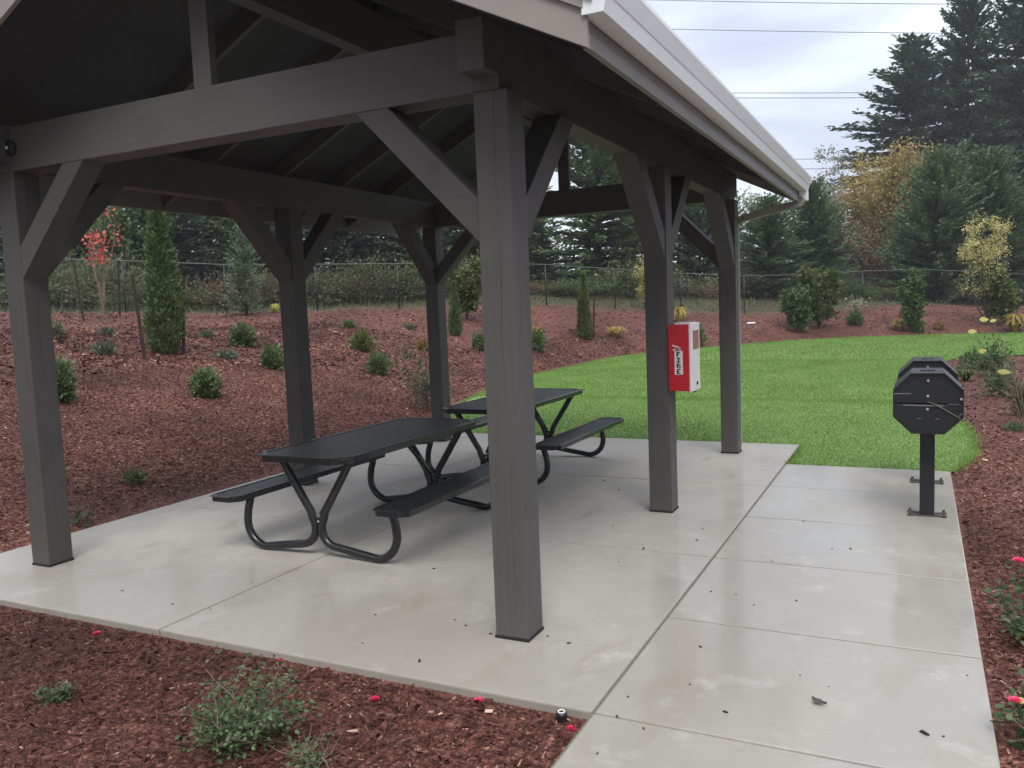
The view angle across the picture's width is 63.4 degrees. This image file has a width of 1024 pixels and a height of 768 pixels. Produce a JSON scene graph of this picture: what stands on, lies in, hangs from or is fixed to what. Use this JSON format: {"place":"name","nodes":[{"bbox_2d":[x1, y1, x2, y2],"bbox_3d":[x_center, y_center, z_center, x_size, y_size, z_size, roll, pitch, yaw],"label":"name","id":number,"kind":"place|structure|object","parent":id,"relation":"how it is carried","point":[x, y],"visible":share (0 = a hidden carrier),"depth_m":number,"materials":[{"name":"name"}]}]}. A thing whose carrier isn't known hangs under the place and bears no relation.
{"place":"outdoors","nodes":[
{"label":"outdoors","id":0,"kind":"place"},
{"bbox_2d":[0,433,1000,767],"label":"patio","id":1,"kind":"structure","parent":0,"point":[844,593],"depth_m":5.00,"materials":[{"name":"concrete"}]},
{"bbox_2d":[210,418,490,562],"bbox_3d":[-1.062,0.791,6.709,1.770,0.767,1.970,0,6,26],"label":"picnic table","id":2,"kind":"object","parent":1,"relation":"on","point":[344,453],"visible":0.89,"depth_m":6.25,"materials":[{"name":"black metal"}]},
{"bbox_2d":[0,0,811,642],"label":"pavilion","id":3,"kind":"structure","parent":1,"relation":"on","point":[404,120],"depth_m":5.80,"materials":[{"name":"wood"}]},
{"bbox_2d":[668,322,699,392],"bbox_3d":[1.412,-0.218,6.785,0.200,0.571,0.279,0,6,26],"label":"fire extinguisher cabinet","id":4,"kind":"object","parent":3,"relation":"attached to","point":[684,354],"visible":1,"depth_m":6.67,"materials":[{"name":"red metal"}]},
{"bbox_2d":[416,388,623,484],"bbox_3d":[0.075,0.531,9.022,1.770,0.767,1.970,0,6,26],"label":"picnic table","id":5,"kind":"object","parent":1,"relation":"on","point":[563,441],"visible":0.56,"depth_m":8.66,"materials":[{"name":"black metal"}]},
{"bbox_2d":[898,357,957,483],"bbox_3d":[3.784,0.331,7.534,0.500,1.141,0.496,0,6,26],"label":"grill","id":6,"kind":"object","parent":1,"relation":"on","point":[927,362],"visible":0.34,"depth_m":7.33,"materials":[{"name":"black paint"}]},
{"bbox_2d":[893,368,967,517],"bbox_3d":[3.233,0.455,6.430,0.500,1.141,0.496,0,6,26],"label":"grill","id":7,"kind":"object","parent":1,"relation":"on","point":[928,404],"visible":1,"depth_m":6.23,"materials":[{"name":"black paint"}]},
{"bbox_2d":[0,283,1023,767],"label":"ground","id":8,"kind":"structure","parent":0,"point":[630,323],"depth_m":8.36,"materials":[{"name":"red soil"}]},
{"bbox_2d":[0,278,74,310],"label":"bramble bush","id":9,"kind":"object","parent":8,"relation":"on","point":[4,296],"visible":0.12,"depth_m":29.40,"materials":[{"name":"green plant"}]},
{"bbox_2d":[0,199,97,306],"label":"dark evergreen","id":10,"kind":"object","parent":8,"relation":"on","point":[2,262],"visible":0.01,"depth_m":38.80,"materials":[{"name":"green plant"}]},
{"bbox_2d":[32,679,78,705],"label":"rose bush","id":11,"kind":"object","parent":8,"relation":"on","point":[57,695],"visible":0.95,"depth_m":3.94,"materials":[{"name":"green plant"}]},
{"bbox_2d":[51,317,68,341],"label":"round shrub","id":12,"kind":"object","parent":8,"relation":"on","point":[56,330],"visible":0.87,"depth_m":15.21,"materials":[{"name":"green plant"}]},
{"bbox_2d":[0,246,121,309],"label":"bramble bush","id":13,"kind":"object","parent":8,"relation":"on","point":[54,297],"visible":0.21,"depth_m":30.38,"materials":[{"name":"green plant"}]},
{"bbox_2d":[55,351,79,403],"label":"round shrub","id":14,"kind":"object","parent":8,"relation":"on","point":[66,380],"visible":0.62,"depth_m":10.44,"materials":[{"name":"green plant"}]},
{"bbox_2d":[69,502,95,527],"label":"round shrub","id":15,"kind":"object","parent":8,"relation":"on","point":[79,517],"visible":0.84,"depth_m":7.25,"materials":[{"name":"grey plant"}]},
{"bbox_2d":[41,200,135,307],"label":"dark evergreen","id":16,"kind":"object","parent":8,"relation":"on","point":[80,253],"visible":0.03,"depth_m":40.46,"materials":[{"name":"green plant"}]},
{"bbox_2d":[79,208,123,316],"bbox_3d":[-11.340,-3.489,22.863,1.179,3.309,1.597,-4,5,-13],"label":"red leaf tree","id":17,"kind":"object","parent":8,"relation":"on","point":[96,258],"visible":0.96,"depth_m":22.89,"materials":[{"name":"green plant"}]},
{"bbox_2d":[86,338,120,354],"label":"round shrub","id":18,"kind":"object","parent":8,"relation":"on","point":[106,349],"visible":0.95,"depth_m":14.46,"materials":[{"name":"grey plant"}]},
{"bbox_2d":[48,241,168,309],"bbox_3d":[-14.569,-3.908,29.862,4.918,2.855,4.273,-3,5,-3],"label":"bramble bush","id":19,"kind":"object","parent":8,"relation":"on","point":[88,277],"visible":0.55,"depth_m":29.41,"materials":[{"name":"green plant"}]},
{"bbox_2d":[84,206,185,306],"bbox_3d":[-16.610,-5.969,35.820,3.794,5.523,4.662,0,6,26],"label":"broadleaf tree","id":20,"kind":"object","parent":8,"relation":"on","point":[124,222],"visible":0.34,"depth_m":35.24,"materials":[{"name":"green plant"}]},
{"bbox_2d":[121,465,149,483],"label":"round shrub","id":21,"kind":"object","parent":8,"relation":"on","point":[135,476],"visible":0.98,"depth_m":8.31,"materials":[{"name":"green plant"}]},
{"bbox_2d":[73,281,204,310],"bbox_3d":[-13.137,-3.255,29.509,4.620,1.487,3.113,-6,7,-37],"label":"bramble bush","id":22,"kind":"object","parent":8,"relation":"on","point":[130,298],"visible":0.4,"depth_m":28.74,"materials":[{"name":"green plant"}]},
{"bbox_2d":[131,274,146,358],"bbox_3d":[-6.423,-1.048,14.311,0.277,1.690,0.058,2,7,38],"label":"tree stake","id":23,"kind":"object","parent":8,"relation":"on","point":[138,317],"visible":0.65,"depth_m":14.29,"materials":[{"name":"brown wood"}]},
{"bbox_2d":[70,206,229,305],"bbox_3d":[-16.020,-7.221,37.666,6.885,7.958,7.143,-3,5,-10],"label":"dark evergreen","id":24,"kind":"object","parent":8,"relation":"on","point":[181,243],"visible":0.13,"depth_m":37.43,"materials":[{"name":"green plant"}]},
{"bbox_2d":[141,210,187,353],"bbox_3d":[-6.477,-1.979,15.303,0.849,2.960,0.867,0,6,26],"label":"columnar evergreen","id":25,"kind":"object","parent":8,"relation":"on","point":[164,284],"visible":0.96,"depth_m":15.21,"materials":[{"name":"green plant"}]},
{"bbox_2d":[120,286,231,309],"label":"bramble bush","id":26,"kind":"object","parent":8,"relation":"on","point":[190,303],"visible":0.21,"depth_m":30.16,"materials":[{"name":"green plant"}]},
{"bbox_2d":[130,214,268,293],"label":"dark evergreen","id":27,"kind":"object","parent":8,"relation":"on","point":[204,224],"visible":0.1,"depth_m":40.62,"materials":[{"name":"green plant"}]},
{"bbox_2d":[185,365,226,397],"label":"round shrub","id":28,"kind":"object","parent":8,"relation":"on","point":[205,382],"visible":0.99,"depth_m":11.72,"materials":[{"name":"green plant"}]},
{"bbox_2d":[179,268,265,310],"bbox_3d":[-10.795,-3.504,31.164,3.741,1.765,5.323,0,6,26],"label":"bramble bush","id":29,"kind":"object","parent":8,"relation":"on","point":[220,290],"visible":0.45,"depth_m":30.43,"materials":[{"name":"green plant"}]},
{"bbox_2d":[213,347,242,359],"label":"round shrub","id":30,"kind":"object","parent":8,"relation":"on","point":[226,353],"visible":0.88,"depth_m":15.76,"materials":[{"name":"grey plant"}]},
{"bbox_2d":[150,649,326,767],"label":"rose bush","id":31,"kind":"object","parent":8,"relation":"on","point":[248,725],"visible":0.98,"depth_m":3.44,"materials":[{"name":"green plant"}]},
{"bbox_2d":[214,222,269,314],"bbox_3d":[-8.622,-3.660,26.780,1.715,3.477,1.961,0,6,26],"label":"young conifer","id":32,"kind":"object","parent":8,"relation":"on","point":[242,271],"visible":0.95,"depth_m":26.65,"materials":[{"name":"green plant"}]},
{"bbox_2d":[226,320,259,346],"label":"round shrub","id":33,"kind":"object","parent":8,"relation":"on","point":[240,336],"visible":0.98,"depth_m":17.69,"materials":[{"name":"green plant"}]},
{"bbox_2d":[214,263,311,306],"bbox_3d":[-9.628,-3.644,31.422,4.711,1.770,3.253,3,7,44],"label":"bramble bush","id":34,"kind":"object","parent":8,"relation":"on","point":[267,301],"visible":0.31,"depth_m":31.03,"materials":[{"name":"green plant"}]},
{"bbox_2d":[192,217,335,300],"bbox_3d":[-12.261,-7.431,40.041,7.220,7.537,7.454,-5,6,-28],"label":"dark evergreen","id":35,"kind":"object","parent":8,"relation":"on","point":[230,222],"visible":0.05,"depth_m":38.52,"materials":[{"name":"green plant"}]},
{"bbox_2d":[259,339,283,369],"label":"round shrub","id":36,"kind":"object","parent":8,"relation":"on","point":[271,357],"visible":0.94,"depth_m":15.30,"materials":[{"name":"green plant"}]},
{"bbox_2d":[230,256,375,307],"bbox_3d":[-7.849,-3.958,31.879,5.307,2.199,4.460,-3,5,-5],"label":"bramble bush","id":37,"kind":"object","parent":8,"relation":"on","point":[318,276],"visible":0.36,"depth_m":31.47,"materials":[{"name":"green plant"}]},
{"bbox_2d":[271,719,342,767],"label":"rose bush","id":38,"kind":"object","parent":8,"relation":"on","point":[302,759],"visible":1,"depth_m":3.28,"materials":[{"name":"green plant"}]},
{"bbox_2d":[251,226,403,300],"bbox_3d":[-8.745,-7.802,39.609,7.886,7.744,7.601,2,7,41],"label":"dark evergreen","id":39,"kind":"object","parent":8,"relation":"on","point":[335,244],"visible":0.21,"depth_m":39.10,"materials":[{"name":"green plant"}]},
{"bbox_2d":[306,268,408,303],"bbox_3d":[-6.619,-3.894,33.063,5.512,1.542,5.051,1,6,29],"label":"bramble bush","id":40,"kind":"object","parent":8,"relation":"on","point":[351,289],"visible":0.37,"depth_m":32.10,"materials":[{"name":"green plant"}]},
{"bbox_2d":[345,327,378,351],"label":"round shrub","id":41,"kind":"object","parent":8,"relation":"on","point":[362,340],"visible":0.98,"depth_m":19.81,"materials":[{"name":"green plant"}]},
{"bbox_2d":[324,231,409,284],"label":"dark evergreen","id":42,"kind":"object","parent":8,"relation":"on","point":[384,247],"visible":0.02,"depth_m":42.72,"materials":[{"name":"green plant"}]},
{"bbox_2d":[323,242,411,303],"bbox_3d":[-5.602,-4.364,32.856,3.011,2.650,3.981,2,7,40],"label":"bramble bush","id":43,"kind":"object","parent":8,"relation":"on","point":[373,295],"visible":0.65,"depth_m":32.45,"materials":[{"name":"green plant"}]},
{"bbox_2d":[364,342,394,374],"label":"round shrub","id":44,"kind":"object","parent":8,"relation":"on","point":[375,362],"visible":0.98,"depth_m":16.76,"materials":[{"name":"green plant"}]},
{"bbox_2d":[341,257,425,300],"bbox_3d":[-4.691,-4.368,33.909,4.608,2.238,4.530,-4,5,-14],"label":"bramble bush","id":45,"kind":"object","parent":8,"relation":"on","point":[411,287],"visible":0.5,"depth_m":33.29,"materials":[{"name":"green plant"}]},
{"bbox_2d":[394,338,429,408],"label":"wispy shrub","id":46,"kind":"object","parent":8,"relation":"on","point":[410,375],"visible":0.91,"depth_m":14.02,"materials":[{"name":"green plant"}]},
{"bbox_2d":[403,359,430,410],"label":"round shrub","id":47,"kind":"object","parent":8,"relation":"on","point":[424,396],"visible":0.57,"depth_m":14.14,"materials":[{"name":"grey plant"}]},
{"bbox_2d":[361,226,479,275],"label":"dark evergreen","id":48,"kind":"object","parent":8,"relation":"on","point":[449,236],"visible":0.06,"depth_m":40.99,"materials":[{"name":"green plant"}]},
{"bbox_2d":[447,280,462,335],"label":"columnar evergreen","id":49,"kind":"object","parent":8,"relation":"on","point":[454,318],"visible":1,"depth_m":24.57,"materials":[{"name":"green plant"}]},
{"bbox_2d":[445,254,481,319],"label":"upright bush","id":50,"kind":"object","parent":8,"relation":"on","point":[468,282],"visible":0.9,"depth_m":27.99,"materials":[{"name":"green plant"}]},
{"bbox_2d":[412,226,540,277],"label":"dark evergreen","id":51,"kind":"object","parent":8,"relation":"on","point":[473,247],"visible":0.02,"depth_m":42.96,"materials":[{"name":"green plant"}]},
{"bbox_2d":[470,329,483,350],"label":"round shrub","id":52,"kind":"object","parent":8,"relation":"on","point":[477,339],"visible":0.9,"depth_m":22.93,"materials":[{"name":"green plant"}]},
{"bbox_2d":[0,257,1023,313],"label":"chain link fence","id":53,"kind":"object","parent":8,"relation":"on","point":[398,281],"visible":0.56,"depth_m":30.70,"materials":[{"name":"grey metal"}]},
{"bbox_2d":[0,289,1023,313],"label":"weeds","id":54,"kind":"object","parent":8,"relation":"on","point":[68,309],"visible":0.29,"depth_m":33.82,"materials":[{"name":"green plant"}]},
{"bbox_2d":[467,186,575,282],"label":"dark evergreen","id":55,"kind":"object","parent":8,"relation":"on","point":[557,227],"depth_m":45.15,"materials":[{"name":"green plant"}]},
{"bbox_2d":[532,327,546,352],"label":"round shrub","id":56,"kind":"object","parent":8,"relation":"on","point":[538,341],"visible":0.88,"depth_m":24.53,"materials":[{"name":"green plant"}]},
{"bbox_2d":[528,218,565,281],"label":"spruce tree","id":57,"kind":"object","parent":8,"relation":"on","point":[540,227],"visible":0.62,"depth_m":43.35,"materials":[{"name":"green plant"}]},
{"bbox_2d":[530,279,563,293],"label":"bramble bush","id":58,"kind":"object","parent":8,"relation":"on","point":[536,287],"visible":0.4,"depth_m":36.17,"materials":[{"name":"green plant"}]},
{"bbox_2d":[533,277,616,295],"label":"bramble bush","id":59,"kind":"object","parent":8,"relation":"on","point":[569,287],"visible":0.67,"depth_m":36.29,"materials":[{"name":"green plant"}]},
{"bbox_2d":[576,272,593,338],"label":"columnar evergreen","id":60,"kind":"object","parent":8,"relation":"on","point":[584,319],"visible":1,"depth_m":28.01,"materials":[{"name":"green plant"}]},
{"bbox_2d":[555,270,634,294],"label":"bramble bush","id":61,"kind":"object","parent":8,"relation":"on","point":[590,281],"visible":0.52,"depth_m":37.15,"materials":[{"name":"green plant"}]},
{"bbox_2d":[529,142,683,284],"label":"dark evergreen","id":62,"kind":"object","parent":8,"relation":"on","point":[600,168],"visible":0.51,"depth_m":41.72,"materials":[{"name":"green plant"}]},
{"bbox_2d":[573,254,643,297],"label":"bramble bush","id":63,"kind":"object","parent":8,"relation":"on","point":[624,278],"visible":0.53,"depth_m":37.39,"materials":[{"name":"green plant"}]},
{"bbox_2d":[577,177,696,278],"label":"dark evergreen","id":64,"kind":"object","parent":8,"relation":"on","point":[633,246],"visible":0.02,"depth_m":50.96,"materials":[{"name":"green plant"}]},
{"bbox_2d":[633,254,644,306],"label":"yellowing tree","id":65,"kind":"object","parent":8,"relation":"on","point":[640,289],"visible":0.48,"depth_m":34.40,"materials":[{"name":"yellow plant"}]},
{"bbox_2d":[619,264,717,295],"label":"bramble bush","id":66,"kind":"object","parent":8,"relation":"on","point":[675,284],"visible":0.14,"depth_m":38.40,"materials":[{"name":"green plant"}]},
{"bbox_2d":[674,280,742,296],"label":"bramble bush","id":67,"kind":"object","parent":8,"relation":"on","point":[707,290],"visible":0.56,"depth_m":39.47,"materials":[{"name":"green plant"}]},
{"bbox_2d":[673,204,748,286],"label":"spruce tree","id":68,"kind":"object","parent":8,"relation":"on","point":[696,216],"visible":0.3,"depth_m":48.91,"materials":[{"name":"green plant"}]},
{"bbox_2d":[694,186,755,279],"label":"spruce tree","id":69,"kind":"object","parent":8,"relation":"on","point":[740,209],"visible":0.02,"depth_m":53.83,"materials":[{"name":"green plant"}]},
{"bbox_2d":[695,266,794,295],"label":"bramble bush","id":70,"kind":"object","parent":8,"relation":"on","point":[750,278],"visible":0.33,"depth_m":39.97,"materials":[{"name":"green plant"}]},
{"bbox_2d":[715,191,822,297],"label":"spruce tree","id":71,"kind":"object","parent":8,"relation":"on","point":[769,232],"visible":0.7,"depth_m":40.09,"materials":[{"name":"green plant"}]},
{"bbox_2d":[745,266,797,297],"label":"bramble bush","id":72,"kind":"object","parent":8,"relation":"on","point":[773,287],"visible":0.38,"depth_m":40.14,"materials":[{"name":"green plant"}]},
{"bbox_2d":[777,282,815,330],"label":"upright bush","id":73,"kind":"object","parent":8,"relation":"on","point":[795,303],"visible":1,"depth_m":33.53,"materials":[{"name":"green plant"}]},
{"bbox_2d":[766,174,871,291],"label":"spruce tree","id":74,"kind":"object","parent":8,"relation":"on","point":[814,213],"visible":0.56,"depth_m":42.88,"materials":[{"name":"green plant"}]},
{"bbox_2d":[796,264,844,328],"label":"upright bush","id":75,"kind":"object","parent":8,"relation":"on","point":[825,302],"visible":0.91,"depth_m":33.89,"materials":[{"name":"green plant"}]},
{"bbox_2d":[792,144,850,250],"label":"bare birch","id":76,"kind":"object","parent":8,"relation":"on","point":[833,173],"visible":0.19,"depth_m":68.00,"materials":[{"name":"grey plant"}]},
{"bbox_2d":[817,198,859,296],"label":"spruce tree","id":77,"kind":"object","parent":8,"relation":"on","point":[840,218],"visible":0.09,"depth_m":48.99,"materials":[{"name":"green plant"}]},
{"bbox_2d":[843,309,864,325],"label":"round shrub","id":78,"kind":"object","parent":8,"relation":"on","point":[856,318],"visible":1,"depth_m":34.52,"materials":[{"name":"green plant"}]},
{"bbox_2d":[838,279,899,299],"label":"bramble bush","id":79,"kind":"object","parent":8,"relation":"on","point":[865,293],"visible":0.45,"depth_m":42.02,"materials":[{"name":"green plant"}]},
{"bbox_2d":[838,218,905,299],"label":"broadleaf tree","id":80,"kind":"object","parent":8,"relation":"on","point":[865,262],"visible":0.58,"depth_m":46.39,"materials":[{"name":"green plant"}]},
{"bbox_2d":[859,281,897,300],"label":"bramble bush","id":81,"kind":"object","parent":8,"relation":"on","point":[884,293],"visible":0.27,"depth_m":43.15,"materials":[{"name":"green plant"}]},
{"bbox_2d":[834,136,938,278],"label":"golden tree","id":82,"kind":"object","parent":8,"relation":"on","point":[878,197],"visible":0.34,"depth_m":50.59,"materials":[{"name":"yellow plant"}]},
{"bbox_2d":[794,32,1013,283],"bbox_3d":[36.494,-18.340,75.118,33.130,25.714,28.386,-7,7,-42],"label":"fir tree","id":83,"kind":"object","parent":8,"relation":"on","point":[913,83],"visible":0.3,"depth_m":72.87,"materials":[{"name":"green plant"}]},
{"bbox_2d":[878,211,941,289],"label":"spruce tree","id":84,"kind":"object","parent":8,"relation":"on","point":[895,239],"visible":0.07,"depth_m":47.35,"materials":[{"name":"green plant"}]},
{"bbox_2d":[894,266,928,330],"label":"ragged evergreen","id":85,"kind":"object","parent":8,"relation":"on","point":[913,303],"visible":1,"depth_m":33.10,"materials":[{"name":"green plant"}]},
{"bbox_2d":[860,134,1022,303],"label":"spruce tree","id":86,"kind":"object","parent":8,"relation":"on","point":[935,180],"visible":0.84,"depth_m":41.93,"materials":[{"name":"green plant"}]},
{"bbox_2d":[896,142,1023,303],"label":"spruce tree","id":87,"kind":"object","parent":8,"relation":"on","point":[1003,186],"visible":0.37,"depth_m":42.61,"materials":[{"name":"green plant"}]},
{"bbox_2d":[900,0,1023,255],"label":"fir tree","id":88,"kind":"object","parent":8,"relation":"on","point":[958,51],"visible":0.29,"depth_m":69.38,"materials":[{"name":"green plant"}]},
{"bbox_2d":[957,349,986,369],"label":"round shrub","id":89,"kind":"object","parent":8,"relation":"on","point":[970,357],"visible":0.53,"depth_m":18.28,"materials":[{"name":"green plant"}]},
{"bbox_2d":[932,0,1023,286],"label":"fir tree","id":90,"kind":"object","parent":8,"relation":"on","point":[1010,30],"visible":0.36,"depth_m":66.30,"materials":[{"name":"green plant"}]},
{"bbox_2d":[955,213,1013,325],"bbox_3d":[18.687,-4.620,32.941,2.154,4.665,2.509,0,6,26],"label":"yellowing tree","id":91,"kind":"object","parent":8,"relation":"on","point":[998,227],"visible":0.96,"depth_m":32.74,"materials":[{"name":"yellow plant"}]},
{"bbox_2d":[964,326,1020,375],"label":"round shrub","id":92,"kind":"object","parent":8,"relation":"on","point":[996,359],"visible":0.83,"depth_m":16.88,"materials":[{"name":"green plant"}]},
{"bbox_2d":[968,317,1023,430],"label":"rose cane","id":93,"kind":"object","parent":8,"relation":"on","point":[984,350],"visible":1,"depth_m":8.69,"materials":[{"name":"green plant"}]},
{"bbox_2d":[976,362,1022,396],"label":"round shrub","id":94,"kind":"object","parent":8,"relation":"on","point":[995,383],"visible":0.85,"depth_m":13.59,"materials":[{"name":"green plant"}]},
{"bbox_2d":[976,262,1022,323],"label":"upright bush","id":95,"kind":"object","parent":8,"relation":"on","point":[1004,289],"visible":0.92,"depth_m":32.65,"materials":[{"name":"green plant"}]},
{"bbox_2d":[982,557,1023,644],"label":"rose bush","id":96,"kind":"object","parent":8,"relation":"on","point":[1018,625],"visible":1,"depth_m":4.26,"materials":[{"name":"green plant"}]},
{"bbox_2d":[990,665,1023,748],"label":"rose bush","id":97,"kind":"object","parent":8,"relation":"on","point":[1016,701],"visible":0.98,"depth_m":3.25,"materials":[{"name":"green plant"}]},
{"bbox_2d":[997,313,1023,331],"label":"grass tuft","id":98,"kind":"object","parent":8,"relation":"on","point":[1014,322],"visible":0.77,"depth_m":31.70,"materials":[{"name":"plant"}]},
{"bbox_2d":[1002,382,1023,415],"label":"round shrub","id":99,"kind":"object","parent":8,"relation":"on","point":[1017,399],"visible":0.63,"depth_m":11.51,"materials":[{"name":"green plant"}]},
{"bbox_2d":[2,0,1023,289],"label":"sky","id":100,"kind":"structure","parent":0,"point":[795,84],"materials":[{"name":"white"}]},
{"bbox_2d":[450,332,1023,472],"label":"lawn","id":101,"kind":"structure","parent":0,"point":[825,437],"depth_m":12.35,"materials":[{"name":"green plant"}]},
{"bbox_2d":[663,0,905,3],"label":"power cable","id":102,"kind":"object","parent":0,"point":[790,2],"visible":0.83,"depth_m":91.98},
{"bbox_2d":[673,29,998,33],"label":"power cable","id":103,"kind":"object","parent":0,"point":[800,31],"visible":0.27,"depth_m":91.98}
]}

